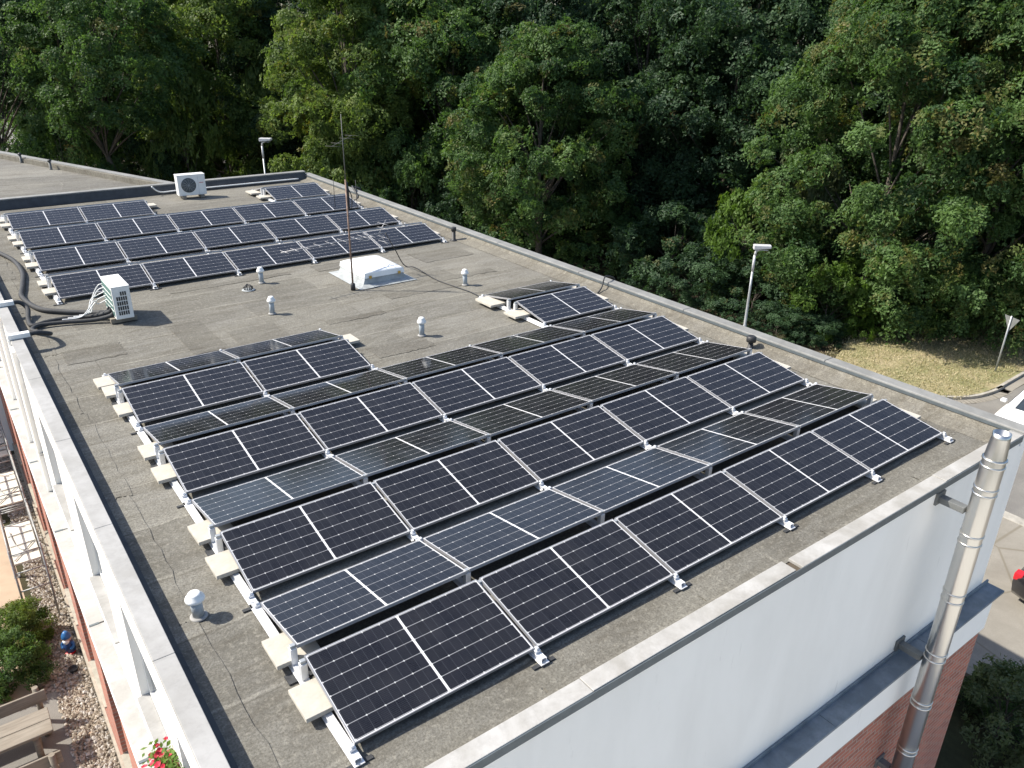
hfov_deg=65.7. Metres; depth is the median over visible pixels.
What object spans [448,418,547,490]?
mounting rail
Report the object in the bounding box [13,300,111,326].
insulated hose
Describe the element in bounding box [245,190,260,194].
ballast slab
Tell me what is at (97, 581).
window
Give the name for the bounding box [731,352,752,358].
ballast slab
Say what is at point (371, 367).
mounting rail
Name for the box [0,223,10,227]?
ballast slab
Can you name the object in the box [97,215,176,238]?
solar panel
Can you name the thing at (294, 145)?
woodland tree
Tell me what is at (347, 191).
antenna mast
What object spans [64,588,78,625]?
window
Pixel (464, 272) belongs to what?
vent pipe
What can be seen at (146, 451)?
ballast slab
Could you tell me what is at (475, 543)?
solar panel
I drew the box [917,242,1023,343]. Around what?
bush
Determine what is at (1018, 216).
ailanthus tree
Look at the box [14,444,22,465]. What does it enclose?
window
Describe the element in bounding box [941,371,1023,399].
verge kerb
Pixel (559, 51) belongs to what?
robinia tree
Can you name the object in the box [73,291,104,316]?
white tube
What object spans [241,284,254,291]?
roof drain
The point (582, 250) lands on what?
bush
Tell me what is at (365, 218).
solar panel
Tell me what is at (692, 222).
bush
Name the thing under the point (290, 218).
solar panel
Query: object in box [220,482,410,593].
solar panel
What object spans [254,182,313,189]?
solar panel
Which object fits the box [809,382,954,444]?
mounting rail
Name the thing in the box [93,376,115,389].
ballast slab
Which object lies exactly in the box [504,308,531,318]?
ballast slab
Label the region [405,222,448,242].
mounting rail
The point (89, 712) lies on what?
loose gravel
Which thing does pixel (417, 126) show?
woodland tree
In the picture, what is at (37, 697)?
picnic bench
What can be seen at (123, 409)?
ballast slab
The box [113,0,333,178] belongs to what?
maple tree
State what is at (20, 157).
roof vent
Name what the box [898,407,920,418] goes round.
ballast slab
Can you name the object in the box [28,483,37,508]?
window
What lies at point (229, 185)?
wall conduit
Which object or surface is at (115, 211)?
solar panel
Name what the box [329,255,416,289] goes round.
skylight
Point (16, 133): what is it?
maple tree
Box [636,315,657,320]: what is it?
ballast slab
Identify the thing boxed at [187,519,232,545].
ballast slab
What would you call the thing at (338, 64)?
woodland tree
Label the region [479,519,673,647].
solar panel
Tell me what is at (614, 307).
mounting rail
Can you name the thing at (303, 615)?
solar panel
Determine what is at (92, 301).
white tube
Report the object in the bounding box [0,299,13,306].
pipe duct
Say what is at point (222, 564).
ballast slab
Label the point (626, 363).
mounting rail
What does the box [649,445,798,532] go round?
mounting rail
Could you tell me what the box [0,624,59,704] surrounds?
garden bush
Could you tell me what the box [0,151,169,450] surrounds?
neighbouring building
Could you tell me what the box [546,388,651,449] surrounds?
mounting rail
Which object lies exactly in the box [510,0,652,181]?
woodland tree
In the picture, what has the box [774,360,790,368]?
ballast slab
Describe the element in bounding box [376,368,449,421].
mounting rail
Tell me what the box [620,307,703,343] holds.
mounting rail
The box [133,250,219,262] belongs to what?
solar panel
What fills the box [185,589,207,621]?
vent pipe
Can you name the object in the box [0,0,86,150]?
maple tree
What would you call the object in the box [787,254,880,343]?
bush
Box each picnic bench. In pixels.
[0,685,51,736]
[19,750,63,767]
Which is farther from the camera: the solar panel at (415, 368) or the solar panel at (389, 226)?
the solar panel at (389, 226)
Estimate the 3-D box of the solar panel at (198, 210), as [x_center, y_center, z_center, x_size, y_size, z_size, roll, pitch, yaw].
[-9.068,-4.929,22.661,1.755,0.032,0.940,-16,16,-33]
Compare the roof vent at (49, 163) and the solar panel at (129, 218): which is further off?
the roof vent at (49, 163)
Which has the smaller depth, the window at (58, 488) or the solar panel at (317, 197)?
the window at (58, 488)
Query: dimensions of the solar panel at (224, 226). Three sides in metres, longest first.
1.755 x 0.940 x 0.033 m
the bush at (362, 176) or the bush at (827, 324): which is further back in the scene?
the bush at (362, 176)
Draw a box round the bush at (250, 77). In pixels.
[215,45,297,176]
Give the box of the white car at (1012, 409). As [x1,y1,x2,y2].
[995,390,1023,424]
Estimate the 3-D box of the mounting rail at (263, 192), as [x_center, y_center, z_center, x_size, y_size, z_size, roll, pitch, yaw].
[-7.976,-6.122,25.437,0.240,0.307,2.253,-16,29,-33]
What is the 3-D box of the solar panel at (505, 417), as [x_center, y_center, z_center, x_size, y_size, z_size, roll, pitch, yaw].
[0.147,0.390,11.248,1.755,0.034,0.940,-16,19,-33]
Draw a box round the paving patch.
[0,692,77,767]
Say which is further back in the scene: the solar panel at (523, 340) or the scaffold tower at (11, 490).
the scaffold tower at (11, 490)
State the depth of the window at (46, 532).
19.42 m
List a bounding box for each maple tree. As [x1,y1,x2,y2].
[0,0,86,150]
[0,0,149,170]
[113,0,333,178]
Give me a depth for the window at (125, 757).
13.76 m
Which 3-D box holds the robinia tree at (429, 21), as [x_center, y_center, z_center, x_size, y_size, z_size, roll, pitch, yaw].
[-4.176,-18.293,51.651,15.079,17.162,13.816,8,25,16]
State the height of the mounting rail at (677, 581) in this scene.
0.260 m
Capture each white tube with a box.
[62,299,106,319]
[68,295,105,318]
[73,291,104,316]
[79,287,102,315]
[89,283,101,313]
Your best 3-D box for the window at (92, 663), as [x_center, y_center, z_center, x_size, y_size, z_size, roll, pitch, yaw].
[-7.934,4.760,14.951,0.230,2.294,1.444,-16,29,-33]
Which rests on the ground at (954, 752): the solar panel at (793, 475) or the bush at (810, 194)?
the bush at (810, 194)
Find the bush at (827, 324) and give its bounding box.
[779,313,848,349]
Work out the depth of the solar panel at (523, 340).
13.76 m
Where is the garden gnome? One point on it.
(68, 644)
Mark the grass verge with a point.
(987, 387)
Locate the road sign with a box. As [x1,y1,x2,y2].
[994,314,1019,371]
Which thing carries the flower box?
attached to the flat roof building at (772, 646)
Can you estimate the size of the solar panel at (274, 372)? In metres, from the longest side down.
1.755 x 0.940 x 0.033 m
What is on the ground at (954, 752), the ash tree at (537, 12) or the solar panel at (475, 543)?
the ash tree at (537, 12)
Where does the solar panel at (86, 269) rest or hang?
on the mounting rail at (153, 286)
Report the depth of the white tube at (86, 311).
14.73 m
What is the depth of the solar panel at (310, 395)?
11.80 m
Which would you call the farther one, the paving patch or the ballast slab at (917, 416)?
the paving patch
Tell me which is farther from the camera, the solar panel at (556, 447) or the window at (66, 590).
the window at (66, 590)
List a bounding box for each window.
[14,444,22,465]
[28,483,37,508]
[44,530,55,560]
[53,449,73,531]
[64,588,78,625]
[89,535,119,644]
[89,660,106,708]
[121,752,131,767]
[137,651,170,749]
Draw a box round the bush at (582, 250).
[546,204,665,276]
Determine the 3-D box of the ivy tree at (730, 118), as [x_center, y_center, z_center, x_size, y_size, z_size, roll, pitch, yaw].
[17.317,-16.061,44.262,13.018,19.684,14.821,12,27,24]
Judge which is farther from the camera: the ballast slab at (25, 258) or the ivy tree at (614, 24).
the ivy tree at (614, 24)
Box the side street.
[966,385,1023,413]
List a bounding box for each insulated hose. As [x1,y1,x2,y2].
[0,251,109,314]
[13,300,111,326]
[29,311,113,335]
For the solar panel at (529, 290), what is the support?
on the mounting rail at (614, 307)
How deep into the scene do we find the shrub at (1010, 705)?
15.95 m
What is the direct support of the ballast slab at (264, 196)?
on the mounting rail at (263, 192)
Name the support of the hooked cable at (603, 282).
on the flat roof building at (772, 646)
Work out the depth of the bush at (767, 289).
37.76 m
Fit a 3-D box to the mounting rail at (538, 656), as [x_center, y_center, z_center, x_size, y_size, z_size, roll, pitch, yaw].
[-0.377,1.985,7.786,0.240,0.260,2.272,-16,29,-33]
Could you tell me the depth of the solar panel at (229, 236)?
20.13 m
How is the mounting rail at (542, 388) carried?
on the flat roof building at (772, 646)
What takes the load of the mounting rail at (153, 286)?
on the flat roof building at (772, 646)
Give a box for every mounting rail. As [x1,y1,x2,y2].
[1,214,12,234]
[11,230,25,253]
[24,250,41,276]
[40,274,66,305]
[102,373,144,434]
[106,240,129,261]
[130,261,161,289]
[137,426,188,508]
[183,498,256,612]
[207,250,245,276]
[219,349,267,396]
[249,600,373,767]
[252,188,275,201]
[265,395,331,457]
[278,240,320,263]
[319,328,375,370]
[330,454,418,541]
[345,230,387,252]
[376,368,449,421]
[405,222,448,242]
[413,537,554,669]
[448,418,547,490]
[469,345,548,391]
[479,294,546,327]
[541,486,691,592]
[546,325,631,365]
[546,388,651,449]
[550,280,618,309]
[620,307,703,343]
[631,362,739,415]
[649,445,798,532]
[703,340,812,386]
[735,411,884,484]
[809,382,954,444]
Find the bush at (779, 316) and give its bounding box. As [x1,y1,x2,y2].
[734,300,821,344]
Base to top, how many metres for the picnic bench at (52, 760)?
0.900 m
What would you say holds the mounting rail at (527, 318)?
on the flat roof building at (772, 646)
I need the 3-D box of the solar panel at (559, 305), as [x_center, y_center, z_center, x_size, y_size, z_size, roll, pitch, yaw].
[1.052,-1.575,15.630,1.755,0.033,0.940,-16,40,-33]
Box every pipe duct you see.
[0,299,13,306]
[6,330,30,345]
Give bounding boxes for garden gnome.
[60,631,75,654]
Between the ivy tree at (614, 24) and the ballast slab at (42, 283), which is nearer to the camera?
the ballast slab at (42, 283)
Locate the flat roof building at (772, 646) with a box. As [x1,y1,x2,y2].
[0,170,1023,767]
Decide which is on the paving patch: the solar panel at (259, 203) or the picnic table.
the picnic table
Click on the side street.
(993, 406)
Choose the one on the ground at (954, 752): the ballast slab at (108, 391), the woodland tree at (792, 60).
the woodland tree at (792, 60)
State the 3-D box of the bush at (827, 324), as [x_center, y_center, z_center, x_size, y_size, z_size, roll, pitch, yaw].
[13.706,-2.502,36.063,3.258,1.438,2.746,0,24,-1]
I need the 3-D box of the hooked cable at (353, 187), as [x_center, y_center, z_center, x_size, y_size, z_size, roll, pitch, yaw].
[-5.075,-6.181,25.615,0.302,0.384,1.047,0,24,-2]
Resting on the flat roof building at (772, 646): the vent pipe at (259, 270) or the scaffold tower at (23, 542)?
the vent pipe at (259, 270)
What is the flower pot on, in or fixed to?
on the loose gravel
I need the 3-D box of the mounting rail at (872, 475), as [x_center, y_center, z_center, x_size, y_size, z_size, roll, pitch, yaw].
[3.943,0.728,10.717,0.240,0.260,2.272,-16,29,-33]
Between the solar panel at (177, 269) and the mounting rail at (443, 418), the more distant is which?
the solar panel at (177, 269)
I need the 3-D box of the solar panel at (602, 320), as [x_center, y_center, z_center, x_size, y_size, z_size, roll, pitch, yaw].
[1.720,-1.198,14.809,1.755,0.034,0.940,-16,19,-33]
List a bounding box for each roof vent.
[17,153,22,162]
[47,159,52,169]
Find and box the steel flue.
[874,429,1011,767]
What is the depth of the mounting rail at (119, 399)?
11.51 m
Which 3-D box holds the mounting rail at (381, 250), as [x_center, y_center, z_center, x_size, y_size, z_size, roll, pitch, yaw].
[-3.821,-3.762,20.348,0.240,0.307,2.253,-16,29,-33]
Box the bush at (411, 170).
[352,125,462,225]
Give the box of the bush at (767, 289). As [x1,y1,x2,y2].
[693,265,792,326]
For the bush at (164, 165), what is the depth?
54.66 m
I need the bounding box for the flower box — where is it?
[140,736,184,767]
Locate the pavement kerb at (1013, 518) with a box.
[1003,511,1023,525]
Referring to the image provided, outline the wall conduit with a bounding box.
[151,178,298,192]
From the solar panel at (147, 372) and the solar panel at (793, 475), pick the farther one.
the solar panel at (147, 372)
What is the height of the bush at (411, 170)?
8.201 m
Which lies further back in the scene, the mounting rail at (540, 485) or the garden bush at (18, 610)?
the garden bush at (18, 610)
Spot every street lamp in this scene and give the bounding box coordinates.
[259,138,271,173]
[743,244,771,326]
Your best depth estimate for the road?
24.39 m
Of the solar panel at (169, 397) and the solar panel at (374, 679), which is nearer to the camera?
the solar panel at (374, 679)
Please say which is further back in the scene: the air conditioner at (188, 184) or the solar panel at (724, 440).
the air conditioner at (188, 184)
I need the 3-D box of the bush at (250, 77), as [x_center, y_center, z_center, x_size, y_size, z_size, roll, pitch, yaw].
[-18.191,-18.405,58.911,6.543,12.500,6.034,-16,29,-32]
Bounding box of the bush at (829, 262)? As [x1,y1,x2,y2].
[711,201,845,309]
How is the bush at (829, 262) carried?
on the ground at (954, 752)
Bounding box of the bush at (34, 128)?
[0,96,123,172]
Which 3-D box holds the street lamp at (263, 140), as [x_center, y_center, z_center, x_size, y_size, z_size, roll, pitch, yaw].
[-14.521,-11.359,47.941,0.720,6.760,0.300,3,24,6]
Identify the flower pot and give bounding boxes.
[68,665,77,673]
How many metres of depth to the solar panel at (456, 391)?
12.01 m
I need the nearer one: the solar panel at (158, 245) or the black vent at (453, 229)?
the solar panel at (158, 245)
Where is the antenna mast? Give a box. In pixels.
[280,114,388,290]
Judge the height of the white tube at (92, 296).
0.518 m
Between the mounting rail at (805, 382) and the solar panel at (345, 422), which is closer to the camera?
the solar panel at (345, 422)
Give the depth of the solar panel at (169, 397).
11.67 m
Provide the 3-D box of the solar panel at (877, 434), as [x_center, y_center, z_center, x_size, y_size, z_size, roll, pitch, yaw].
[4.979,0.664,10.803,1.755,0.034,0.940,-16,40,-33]
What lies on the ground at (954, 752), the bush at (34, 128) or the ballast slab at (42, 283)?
the bush at (34, 128)
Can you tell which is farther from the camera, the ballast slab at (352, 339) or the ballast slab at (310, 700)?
the ballast slab at (352, 339)
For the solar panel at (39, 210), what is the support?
on the mounting rail at (4, 216)
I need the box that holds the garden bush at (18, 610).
[0,593,59,651]
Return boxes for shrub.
[955,652,1023,767]
[962,659,1023,748]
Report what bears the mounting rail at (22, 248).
on the flat roof building at (772, 646)
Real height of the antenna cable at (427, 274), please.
0.953 m
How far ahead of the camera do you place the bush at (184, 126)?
53.26 m
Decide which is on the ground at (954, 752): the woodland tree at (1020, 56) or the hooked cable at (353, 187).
the woodland tree at (1020, 56)
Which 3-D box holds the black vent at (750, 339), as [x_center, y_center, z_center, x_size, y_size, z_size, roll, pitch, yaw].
[4.200,-0.726,13.943,0.220,0.256,0.217,-16,29,-33]
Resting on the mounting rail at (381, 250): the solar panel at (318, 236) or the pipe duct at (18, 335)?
the solar panel at (318, 236)
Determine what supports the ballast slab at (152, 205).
on the mounting rail
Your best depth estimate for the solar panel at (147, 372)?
12.42 m
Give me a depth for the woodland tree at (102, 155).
63.35 m
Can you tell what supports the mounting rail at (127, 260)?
on the flat roof building at (772, 646)
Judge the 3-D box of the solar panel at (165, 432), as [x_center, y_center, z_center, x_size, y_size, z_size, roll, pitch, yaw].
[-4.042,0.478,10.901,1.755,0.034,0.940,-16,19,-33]
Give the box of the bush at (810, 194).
[761,139,855,285]
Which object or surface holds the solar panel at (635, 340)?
on the mounting rail at (699, 341)
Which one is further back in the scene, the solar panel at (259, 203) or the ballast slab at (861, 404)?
the solar panel at (259, 203)
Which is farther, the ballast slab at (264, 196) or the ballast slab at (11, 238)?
the ballast slab at (264, 196)
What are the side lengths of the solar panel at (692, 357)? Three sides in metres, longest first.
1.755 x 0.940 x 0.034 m
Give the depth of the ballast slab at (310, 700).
6.47 m
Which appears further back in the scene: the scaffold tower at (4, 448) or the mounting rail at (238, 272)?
the scaffold tower at (4, 448)
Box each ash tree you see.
[251,0,431,205]
[440,0,638,230]
[811,17,1023,244]
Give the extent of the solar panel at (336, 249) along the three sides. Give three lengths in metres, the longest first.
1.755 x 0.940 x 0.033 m
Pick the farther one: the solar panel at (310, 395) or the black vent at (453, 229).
the black vent at (453, 229)
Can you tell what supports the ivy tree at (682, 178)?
on the ground at (954, 752)
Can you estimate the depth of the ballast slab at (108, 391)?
11.83 m
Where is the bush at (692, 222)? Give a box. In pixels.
[600,197,733,298]
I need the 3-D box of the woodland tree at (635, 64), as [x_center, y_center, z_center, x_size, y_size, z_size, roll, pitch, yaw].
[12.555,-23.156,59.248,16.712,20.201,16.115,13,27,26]
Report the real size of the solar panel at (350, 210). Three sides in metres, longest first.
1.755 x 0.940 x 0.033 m
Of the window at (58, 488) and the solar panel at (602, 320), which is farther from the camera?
the solar panel at (602, 320)
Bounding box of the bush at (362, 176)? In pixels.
[291,118,416,204]
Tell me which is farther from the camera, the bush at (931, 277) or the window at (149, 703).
the bush at (931, 277)
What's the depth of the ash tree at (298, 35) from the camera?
47.90 m
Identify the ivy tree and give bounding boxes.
[522,0,753,244]
[613,0,869,250]
[692,0,951,260]
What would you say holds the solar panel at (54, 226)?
attached to the mounting rail
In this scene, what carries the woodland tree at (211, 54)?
on the ground at (954, 752)
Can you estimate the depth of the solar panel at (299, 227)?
21.11 m
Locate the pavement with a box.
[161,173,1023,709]
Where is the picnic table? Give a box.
[0,707,53,758]
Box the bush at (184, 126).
[131,57,226,181]
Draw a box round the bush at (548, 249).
[498,197,598,259]
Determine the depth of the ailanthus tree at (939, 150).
33.33 m
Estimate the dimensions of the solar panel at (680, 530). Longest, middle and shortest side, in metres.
1.755 x 0.940 x 0.033 m
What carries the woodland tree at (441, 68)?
on the ground at (954, 752)
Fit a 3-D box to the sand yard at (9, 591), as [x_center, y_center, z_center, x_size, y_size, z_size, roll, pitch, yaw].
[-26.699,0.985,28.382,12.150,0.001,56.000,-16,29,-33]
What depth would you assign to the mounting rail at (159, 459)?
9.92 m
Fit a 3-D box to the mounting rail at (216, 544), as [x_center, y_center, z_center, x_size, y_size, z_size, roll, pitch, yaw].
[-3.135,1.661,8.411,0.240,0.260,2.272,-16,29,-33]
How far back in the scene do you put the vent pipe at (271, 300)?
15.25 m
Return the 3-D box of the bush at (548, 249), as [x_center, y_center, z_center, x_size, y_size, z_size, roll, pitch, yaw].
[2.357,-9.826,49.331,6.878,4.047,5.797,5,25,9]
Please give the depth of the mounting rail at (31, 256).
18.01 m
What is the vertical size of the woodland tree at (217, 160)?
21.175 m
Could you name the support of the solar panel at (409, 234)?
on the mounting rail at (442, 240)
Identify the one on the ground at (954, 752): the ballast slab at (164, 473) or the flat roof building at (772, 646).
the flat roof building at (772, 646)
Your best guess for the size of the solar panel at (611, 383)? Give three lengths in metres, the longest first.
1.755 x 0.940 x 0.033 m
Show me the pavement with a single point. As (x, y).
(1001, 635)
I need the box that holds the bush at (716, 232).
[702,174,784,309]
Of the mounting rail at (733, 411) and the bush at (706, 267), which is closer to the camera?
the mounting rail at (733, 411)
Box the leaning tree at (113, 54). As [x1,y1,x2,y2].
[0,0,210,171]
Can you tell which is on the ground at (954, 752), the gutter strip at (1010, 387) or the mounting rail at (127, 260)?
the gutter strip at (1010, 387)
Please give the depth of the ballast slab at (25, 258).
18.27 m
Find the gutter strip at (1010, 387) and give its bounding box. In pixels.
[955,376,1023,403]
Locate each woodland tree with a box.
[0,0,147,169]
[152,0,244,161]
[159,0,282,177]
[210,0,396,172]
[282,2,433,140]
[357,8,529,198]
[403,27,460,143]
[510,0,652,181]
[607,0,775,188]
[696,0,882,191]
[827,55,989,182]
[983,47,1023,233]
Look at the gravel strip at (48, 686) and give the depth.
17.09 m
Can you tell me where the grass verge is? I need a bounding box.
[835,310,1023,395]
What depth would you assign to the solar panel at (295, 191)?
25.49 m
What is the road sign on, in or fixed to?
on the grass verge
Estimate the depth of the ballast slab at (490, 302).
15.90 m
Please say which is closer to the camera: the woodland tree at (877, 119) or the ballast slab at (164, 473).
the ballast slab at (164, 473)
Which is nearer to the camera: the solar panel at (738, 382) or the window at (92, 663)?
the solar panel at (738, 382)
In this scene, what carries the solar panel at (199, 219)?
on the mounting rail
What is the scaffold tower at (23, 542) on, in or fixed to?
on the gravel strip at (48, 686)
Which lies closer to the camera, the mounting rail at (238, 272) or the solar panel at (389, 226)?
the mounting rail at (238, 272)
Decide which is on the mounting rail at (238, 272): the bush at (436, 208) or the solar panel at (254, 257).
the solar panel at (254, 257)
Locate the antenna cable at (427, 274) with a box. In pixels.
[385,233,478,296]
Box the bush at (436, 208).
[417,170,512,243]
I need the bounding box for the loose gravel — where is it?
[7,501,120,767]
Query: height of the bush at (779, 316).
1.757 m
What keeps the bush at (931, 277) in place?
on the ground at (954, 752)
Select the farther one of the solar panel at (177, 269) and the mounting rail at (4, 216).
the mounting rail at (4, 216)
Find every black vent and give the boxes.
[450,227,456,240]
[746,335,756,348]
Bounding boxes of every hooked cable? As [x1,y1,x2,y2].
[351,185,360,199]
[595,275,614,293]
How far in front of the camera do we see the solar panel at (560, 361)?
12.99 m
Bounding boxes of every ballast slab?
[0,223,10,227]
[7,235,20,240]
[12,241,23,246]
[21,255,35,261]
[25,262,38,268]
[37,280,53,286]
[41,287,56,295]
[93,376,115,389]
[101,384,131,398]
[113,402,133,417]
[137,442,173,460]
[148,203,156,206]
[150,463,177,483]
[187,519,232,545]
[205,550,239,579]
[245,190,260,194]
[256,195,272,198]
[261,632,319,669]
[288,678,333,722]
[330,334,359,343]
[475,296,506,307]
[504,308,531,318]
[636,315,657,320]
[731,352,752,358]
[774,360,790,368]
[853,398,876,407]
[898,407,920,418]
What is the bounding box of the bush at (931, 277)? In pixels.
[839,239,992,339]
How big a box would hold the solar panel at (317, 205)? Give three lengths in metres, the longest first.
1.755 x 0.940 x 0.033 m
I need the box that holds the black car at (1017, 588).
[1011,567,1023,600]
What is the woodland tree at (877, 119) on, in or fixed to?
on the ground at (954, 752)
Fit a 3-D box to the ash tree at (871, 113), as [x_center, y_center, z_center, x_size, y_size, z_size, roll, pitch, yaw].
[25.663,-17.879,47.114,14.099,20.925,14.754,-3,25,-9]
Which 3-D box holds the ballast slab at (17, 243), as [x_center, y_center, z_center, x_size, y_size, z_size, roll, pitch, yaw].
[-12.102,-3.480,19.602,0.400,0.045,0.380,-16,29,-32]
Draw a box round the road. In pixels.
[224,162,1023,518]
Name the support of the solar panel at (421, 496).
on the mounting rail at (540, 485)
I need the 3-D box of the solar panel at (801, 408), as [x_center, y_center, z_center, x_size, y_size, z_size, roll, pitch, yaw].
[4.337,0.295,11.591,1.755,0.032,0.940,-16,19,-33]
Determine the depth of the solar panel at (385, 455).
10.20 m
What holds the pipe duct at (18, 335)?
attached to the flat roof building at (772, 646)
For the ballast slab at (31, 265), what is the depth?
17.77 m
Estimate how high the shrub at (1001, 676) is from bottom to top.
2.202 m
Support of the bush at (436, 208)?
on the ground at (954, 752)
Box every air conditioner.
[100,274,137,323]
[173,172,206,198]
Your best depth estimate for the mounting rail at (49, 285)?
16.30 m
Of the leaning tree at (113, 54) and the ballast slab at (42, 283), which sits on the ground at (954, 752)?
the leaning tree at (113, 54)
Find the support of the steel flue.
attached to the flat roof building at (772, 646)
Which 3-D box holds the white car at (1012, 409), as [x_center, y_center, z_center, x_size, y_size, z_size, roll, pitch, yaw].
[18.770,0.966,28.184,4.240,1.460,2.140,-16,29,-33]
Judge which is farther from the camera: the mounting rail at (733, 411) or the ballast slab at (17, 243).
the ballast slab at (17, 243)
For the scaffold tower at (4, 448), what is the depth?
23.07 m
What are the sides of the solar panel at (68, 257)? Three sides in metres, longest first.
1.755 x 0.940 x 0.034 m
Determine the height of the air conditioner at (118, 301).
0.712 m
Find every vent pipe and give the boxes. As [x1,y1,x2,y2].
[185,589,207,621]
[256,267,265,283]
[267,296,275,314]
[417,317,425,336]
[461,269,468,285]
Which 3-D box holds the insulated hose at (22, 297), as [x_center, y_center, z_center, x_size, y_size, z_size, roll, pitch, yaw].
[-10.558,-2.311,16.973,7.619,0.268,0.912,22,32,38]
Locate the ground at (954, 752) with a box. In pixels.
[0,72,1023,767]
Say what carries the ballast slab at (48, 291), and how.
on the mounting rail at (49, 285)
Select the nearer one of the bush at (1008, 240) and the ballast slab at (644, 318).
the ballast slab at (644, 318)
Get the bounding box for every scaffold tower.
[0,421,22,511]
[0,450,33,550]
[0,498,62,615]
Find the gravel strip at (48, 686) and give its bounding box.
[0,454,120,767]
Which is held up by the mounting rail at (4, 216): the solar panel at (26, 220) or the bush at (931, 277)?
the solar panel at (26, 220)
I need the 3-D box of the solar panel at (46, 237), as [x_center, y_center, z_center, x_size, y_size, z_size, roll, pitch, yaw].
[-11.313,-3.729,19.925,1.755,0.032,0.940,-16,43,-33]
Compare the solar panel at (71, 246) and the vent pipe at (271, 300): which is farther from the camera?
the solar panel at (71, 246)
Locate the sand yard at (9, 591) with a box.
[0,525,32,705]
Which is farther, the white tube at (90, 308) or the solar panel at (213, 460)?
the white tube at (90, 308)
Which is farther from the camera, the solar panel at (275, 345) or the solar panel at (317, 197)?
the solar panel at (317, 197)
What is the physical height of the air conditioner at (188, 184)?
0.732 m
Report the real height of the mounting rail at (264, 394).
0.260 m
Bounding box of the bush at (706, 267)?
[639,241,752,315]
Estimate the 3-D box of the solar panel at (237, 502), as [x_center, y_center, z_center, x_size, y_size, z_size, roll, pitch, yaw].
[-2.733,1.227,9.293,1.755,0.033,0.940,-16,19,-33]
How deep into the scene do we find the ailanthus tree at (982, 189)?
33.57 m
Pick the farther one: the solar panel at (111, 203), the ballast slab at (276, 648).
the solar panel at (111, 203)
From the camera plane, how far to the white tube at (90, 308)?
14.82 m
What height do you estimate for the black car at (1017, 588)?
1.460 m
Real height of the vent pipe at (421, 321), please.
0.354 m
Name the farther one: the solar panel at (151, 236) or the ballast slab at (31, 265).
the solar panel at (151, 236)
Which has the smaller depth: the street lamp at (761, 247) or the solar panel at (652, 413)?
the solar panel at (652, 413)
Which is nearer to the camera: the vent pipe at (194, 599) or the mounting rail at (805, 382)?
the vent pipe at (194, 599)
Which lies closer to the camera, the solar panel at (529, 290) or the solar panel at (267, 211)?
the solar panel at (529, 290)
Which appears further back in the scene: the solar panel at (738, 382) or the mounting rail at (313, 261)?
the mounting rail at (313, 261)
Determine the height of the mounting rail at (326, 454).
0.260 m
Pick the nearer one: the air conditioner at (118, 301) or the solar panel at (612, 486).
the solar panel at (612, 486)
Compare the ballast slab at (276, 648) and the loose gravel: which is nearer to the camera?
the ballast slab at (276, 648)
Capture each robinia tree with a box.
[337,0,556,214]
[440,13,648,254]
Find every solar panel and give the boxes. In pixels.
[5,206,76,214]
[6,207,85,229]
[14,222,93,231]
[18,223,103,248]
[28,240,113,251]
[32,242,125,271]
[44,262,137,275]
[50,264,152,298]
[78,199,143,206]
[79,200,153,221]
[95,214,164,222]
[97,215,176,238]
[107,350,236,385]
[115,231,189,240]
[117,232,203,259]
[121,362,262,423]
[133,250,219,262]
[142,252,236,283]
[143,396,291,444]
[162,413,324,493]
[166,207,229,214]
[169,208,243,229]
[191,222,258,231]
[191,456,363,526]
[194,223,275,248]
[210,240,293,250]
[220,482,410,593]
[222,329,340,359]
[225,242,312,270]
[231,200,289,207]
[233,201,304,221]
[243,339,370,391]
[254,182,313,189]
[256,214,321,223]
[260,539,466,647]
[263,215,339,238]
[264,183,327,200]
[270,369,404,409]
[283,231,360,240]
[291,194,344,200]
[293,195,360,213]
[298,232,380,258]
[298,382,442,450]
[304,579,533,744]
[323,207,379,214]
[327,208,398,229]
[334,420,487,476]
[354,222,420,231]
[366,223,441,247]
[373,440,538,530]
[379,346,500,379]
[412,357,541,415]
[422,489,601,571]
[453,390,590,436]
[471,326,583,354]
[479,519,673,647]
[484,281,578,299]
[497,405,643,481]
[508,335,625,385]
[516,286,613,323]
[551,447,709,513]
[552,308,655,332]
[552,364,676,401]
[591,316,698,360]
[600,376,730,441]
[614,471,782,573]
[636,342,750,373]
[657,413,798,465]
[686,352,804,407]
[722,431,870,516]
[744,384,872,427]
[811,399,942,469]
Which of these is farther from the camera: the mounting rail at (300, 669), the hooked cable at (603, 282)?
the hooked cable at (603, 282)
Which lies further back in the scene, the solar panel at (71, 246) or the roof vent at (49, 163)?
the roof vent at (49, 163)
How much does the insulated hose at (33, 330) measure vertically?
0.312 m
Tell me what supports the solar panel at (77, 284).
on the mounting rail at (153, 286)
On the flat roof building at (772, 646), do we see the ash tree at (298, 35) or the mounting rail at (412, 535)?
the mounting rail at (412, 535)
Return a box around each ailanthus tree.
[718,0,1023,344]
[847,0,1023,357]
[931,44,1023,308]
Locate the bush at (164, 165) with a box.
[100,136,192,181]
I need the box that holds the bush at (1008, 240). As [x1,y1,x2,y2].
[933,205,1023,247]
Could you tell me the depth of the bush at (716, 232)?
38.74 m
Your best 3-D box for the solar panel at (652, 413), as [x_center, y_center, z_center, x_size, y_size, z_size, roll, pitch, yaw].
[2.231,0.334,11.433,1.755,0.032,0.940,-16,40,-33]
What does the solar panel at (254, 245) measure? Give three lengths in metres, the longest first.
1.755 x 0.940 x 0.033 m

